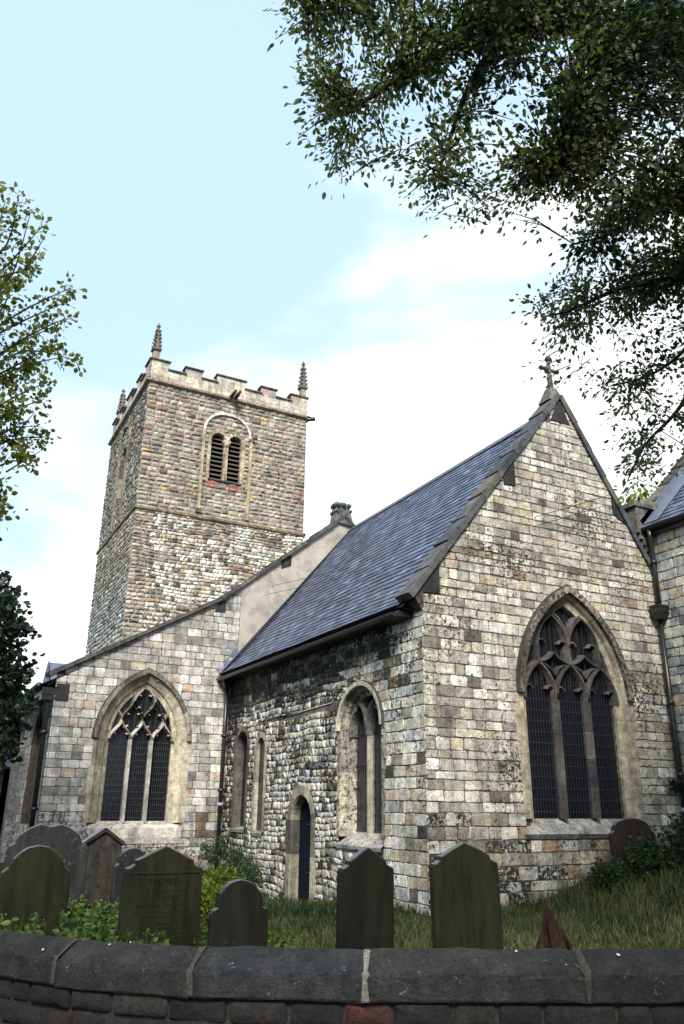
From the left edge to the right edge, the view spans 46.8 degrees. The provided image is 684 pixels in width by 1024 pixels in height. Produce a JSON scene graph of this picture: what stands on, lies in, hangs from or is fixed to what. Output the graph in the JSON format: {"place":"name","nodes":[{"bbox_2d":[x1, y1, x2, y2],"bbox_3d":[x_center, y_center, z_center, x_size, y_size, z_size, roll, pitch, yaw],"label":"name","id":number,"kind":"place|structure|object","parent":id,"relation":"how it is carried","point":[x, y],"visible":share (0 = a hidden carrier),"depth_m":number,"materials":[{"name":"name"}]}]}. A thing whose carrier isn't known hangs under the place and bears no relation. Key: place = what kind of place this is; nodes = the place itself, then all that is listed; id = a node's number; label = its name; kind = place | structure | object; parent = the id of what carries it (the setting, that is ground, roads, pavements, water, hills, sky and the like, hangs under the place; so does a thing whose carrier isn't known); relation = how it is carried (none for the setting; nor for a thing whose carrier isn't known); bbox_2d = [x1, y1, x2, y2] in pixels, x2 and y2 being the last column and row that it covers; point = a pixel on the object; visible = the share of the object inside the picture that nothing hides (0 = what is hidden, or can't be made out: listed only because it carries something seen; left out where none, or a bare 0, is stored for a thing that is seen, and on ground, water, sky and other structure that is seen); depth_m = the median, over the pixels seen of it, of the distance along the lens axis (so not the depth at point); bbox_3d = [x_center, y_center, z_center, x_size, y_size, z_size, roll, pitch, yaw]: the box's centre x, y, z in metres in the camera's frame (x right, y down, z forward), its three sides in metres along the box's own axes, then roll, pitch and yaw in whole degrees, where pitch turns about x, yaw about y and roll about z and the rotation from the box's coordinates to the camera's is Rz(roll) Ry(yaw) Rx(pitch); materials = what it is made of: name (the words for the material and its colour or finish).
{"place":"outdoors","nodes":[
{"label":"outdoors","id":0,"kind":"place"},
{"bbox_2d":[0,819,683,949],"bbox_3d":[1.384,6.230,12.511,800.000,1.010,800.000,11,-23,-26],"label":"ground","id":1,"kind":"structure","parent":0,"point":[678,897],"depth_m":12.03,"materials":[{"name":"green plant"}]},
{"bbox_2d":[0,727,11,793],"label":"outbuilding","id":2,"kind":"structure","parent":1,"relation":"on","point":[8,763],"depth_m":23.73,"materials":[{"name":"stone"}]},
{"bbox_2d":[0,306,45,784],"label":"dark tree","id":3,"kind":"object","parent":1,"relation":"on","point":[13,678],"visible":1,"depth_m":12.16,"materials":[{"name":"green plant"}]},
{"bbox_2d":[0,845,70,935],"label":"headstone","id":4,"kind":"object","parent":1,"relation":"on","point":[34,879],"visible":0.55,"depth_m":8.32,"materials":[{"name":"stone"}]},
{"bbox_2d":[0,181,86,530],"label":"tree","id":5,"kind":"object","parent":1,"relation":"on","point":[26,368],"visible":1,"depth_m":14.07,"materials":[{"name":"green plant"}]},
{"bbox_2d":[3,824,87,922],"bbox_3d":[-3.764,4.829,9.916,1.006,1.711,0.140,10,-24,-23],"label":"headstone","id":6,"kind":"object","parent":1,"relation":"on","point":[67,844],"visible":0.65,"depth_m":10.11,"materials":[{"name":"grey stone"}]},
{"bbox_2d":[82,827,124,909],"bbox_3d":[-3.620,5.556,11.744,0.630,1.625,0.200,12,-23,-28],"label":"headstone","id":7,"kind":"object","parent":1,"relation":"on","point":[104,845],"visible":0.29,"depth_m":11.79,"materials":[{"name":"grey stone"}]},
{"bbox_2d":[108,847,144,914],"bbox_3d":[-2.993,5.434,11.056,0.485,1.376,0.100,11,-21,-26],"label":"headstone","id":8,"kind":"object","parent":1,"relation":"on","point":[127,857],"visible":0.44,"depth_m":11.07,"materials":[{"name":"grey stone"}]},
{"bbox_2d":[0,894,311,947],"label":"weeds","id":9,"kind":"object","parent":1,"relation":"on","point":[98,918],"visible":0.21,"depth_m":8.30,"materials":[{"name":"green plant"}]},
{"bbox_2d":[117,845,202,946],"bbox_3d":[-1.823,4.169,7.864,0.794,1.570,0.158,9,-23,-22],"label":"headstone","id":10,"kind":"object","parent":1,"relation":"on","point":[161,887],"visible":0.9,"depth_m":7.91,"materials":[{"name":"stone"}]},
{"bbox_2d":[200,864,244,927],"bbox_3d":[-1.929,5.423,11.111,1.070,0.875,1.836,1,-20,-1],"label":"golden shrub","id":11,"kind":"object","parent":1,"relation":"on","point":[214,884],"visible":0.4,"depth_m":10.77,"materials":[{"name":"green plant"}]},
{"bbox_2d":[198,834,268,886],"bbox_3d":[-2.551,8.316,18.569,1.088,1.330,3.137,11,-23,-26],"label":"dark shrub","id":12,"kind":"object","parent":1,"relation":"on","point":[234,860],"visible":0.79,"depth_m":18.48,"materials":[{"name":"green plant"}]},
{"bbox_2d":[207,879,267,947],"bbox_3d":[-1.004,4.222,7.592,0.585,1.271,0.100,10,-25,-24],"label":"headstone","id":13,"kind":"object","parent":1,"relation":"on","point":[238,914],"visible":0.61,"depth_m":7.67,"materials":[{"name":"stone"}]},
{"bbox_2d":[0,323,683,915],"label":"stone church","id":14,"kind":"structure","parent":1,"relation":"on","point":[468,651],"depth_m":17.27,"materials":[{"name":"beige stone"}]},
{"bbox_2d":[2,719,20,819],"bbox_3d":[-10.386,8.267,25.484,0.426,3.116,2.092,11,-23,-26],"label":"aisle window","id":15,"kind":"structure","parent":14,"relation":"in","point":[18,733],"depth_m":25.99,"materials":[{"name":"stone"}]},
{"bbox_2d":[20,704,42,823],"bbox_3d":[-8.214,6.858,21.608,0.426,3.116,1.879,11,-23,-26],"label":"aisle window","id":16,"kind":"structure","parent":14,"relation":"in","point":[35,745],"depth_m":22.04,"materials":[{"name":"stone"}]},
{"bbox_2d":[83,668,192,843],"bbox_3d":[-5.253,6.298,20.682,2.664,4.386,0.396,11,-23,-26],"label":"window","id":17,"kind":"structure","parent":14,"relation":"in","point":[136,786],"depth_m":20.67,"materials":[{"name":"stone"}]},
{"bbox_2d":[195,412,254,519],"bbox_3d":[-4.943,-1.971,33.578,2.380,4.724,0.436,11,-23,-26],"label":"belfry window","id":18,"kind":"structure","parent":14,"relation":"in","point":[225,461],"depth_m":33.68,"materials":[{"name":"stone"}]},
{"bbox_2d":[229,726,249,832],"bbox_3d":[-2.541,6.868,20.442,0.256,2.606,1.142,11,-23,-26],"label":"lancet window","id":19,"kind":"structure","parent":14,"relation":"in","point":[241,751],"depth_m":20.64,"materials":[{"name":"stone"}]},
{"bbox_2d":[250,732,266,836],"bbox_3d":[-1.994,6.605,19.281,0.126,2.406,0.858,11,-23,-26],"label":"lancet window","id":20,"kind":"structure","parent":14,"relation":"in","point":[260,752],"depth_m":19.33,"materials":[{"name":"stone"}]},
{"bbox_2d":[284,785,314,901],"bbox_3d":[-0.792,7.258,16.778,0.250,2.772,1.535,11,-23,-26],"label":"doorway","id":21,"kind":"structure","parent":14,"relation":"in","point":[300,819],"depth_m":17.06,"materials":[{"name":"stone"}]},
{"bbox_2d":[335,680,385,851],"bbox_3d":[0.461,4.812,15.208,0.386,3.096,1.947,11,-23,-26],"label":"window","id":22,"kind":"structure","parent":14,"relation":"in","point":[360,726],"depth_m":15.46,"materials":[{"name":"stone"}]},
{"bbox_2d":[514,584,645,838],"bbox_3d":[4.457,3.716,15.253,3.033,4.766,0.376,11,-23,-26],"label":"window","id":23,"kind":"structure","parent":14,"relation":"in","point":[574,694],"depth_m":15.26,"materials":[{"name":"stone"}]},
{"bbox_2d":[668,778,683,795],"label":"wall fern","id":24,"kind":"object","parent":14,"relation":"attached to","point":[675,788],"depth_m":15.48,"materials":[{"name":"green plant"}]},
{"bbox_2d":[0,929,683,1023],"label":"boundary wall","id":25,"kind":"structure","parent":1,"relation":"on","point":[44,979],"depth_m":3.10,"materials":[{"name":"stone"}]},
{"bbox_2d":[335,847,393,949],"bbox_3d":[0.250,4.404,8.443,0.686,1.528,0.100,12,-22,-29],"label":"headstone","id":26,"kind":"object","parent":1,"relation":"on","point":[365,901],"visible":0.66,"depth_m":8.46,"materials":[{"name":"stone"}]},
{"bbox_2d":[429,842,503,949],"bbox_3d":[1.325,4.368,8.355,0.835,1.628,0.100,9,-23,-23],"label":"headstone","id":27,"kind":"object","parent":1,"relation":"on","point":[465,904],"visible":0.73,"depth_m":8.39,"materials":[{"name":"stone"}]},
{"bbox_2d":[262,0,683,503],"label":"overhanging tree","id":28,"kind":"object","parent":1,"relation":"on","point":[632,36],"visible":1,"depth_m":6.54,"materials":[{"name":"green plant"}]},
{"bbox_2d":[535,902,572,950],"bbox_3d":[2.390,4.737,8.783,0.553,0.737,0.344,11,-23,-26],"label":"rotten stump","id":29,"kind":"object","parent":1,"relation":"on","point":[552,935],"visible":0.39,"depth_m":8.77,"materials":[{"name":"brown wood"}]},
{"bbox_2d":[573,814,683,889],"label":"bramble bush","id":30,"kind":"object","parent":1,"relation":"on","point":[606,872],"visible":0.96,"depth_m":13.35,"materials":[{"name":"green plant"}]},
{"bbox_2d":[608,818,656,873],"bbox_3d":[5.214,6.096,14.067,1.085,1.225,0.100,11,-27,-26],"label":"headstone","id":31,"kind":"object","parent":1,"relation":"on","point":[625,828],"visible":0.45,"depth_m":14.08,"materials":[{"name":"red stone"}]},
{"bbox_2d":[619,483,656,503],"bbox_3d":[13.399,5.397,32.539,3.678,14.807,5.116,-4,-21,13],"label":"background tree","id":32,"kind":"object","parent":1,"relation":"on","point":[640,495],"visible":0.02,"depth_m":33.55,"materials":[{"name":"green plant"}]},
{"bbox_2d":[0,0,683,692],"label":"sky","id":33,"kind":"structure","parent":0,"point":[153,136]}
]}

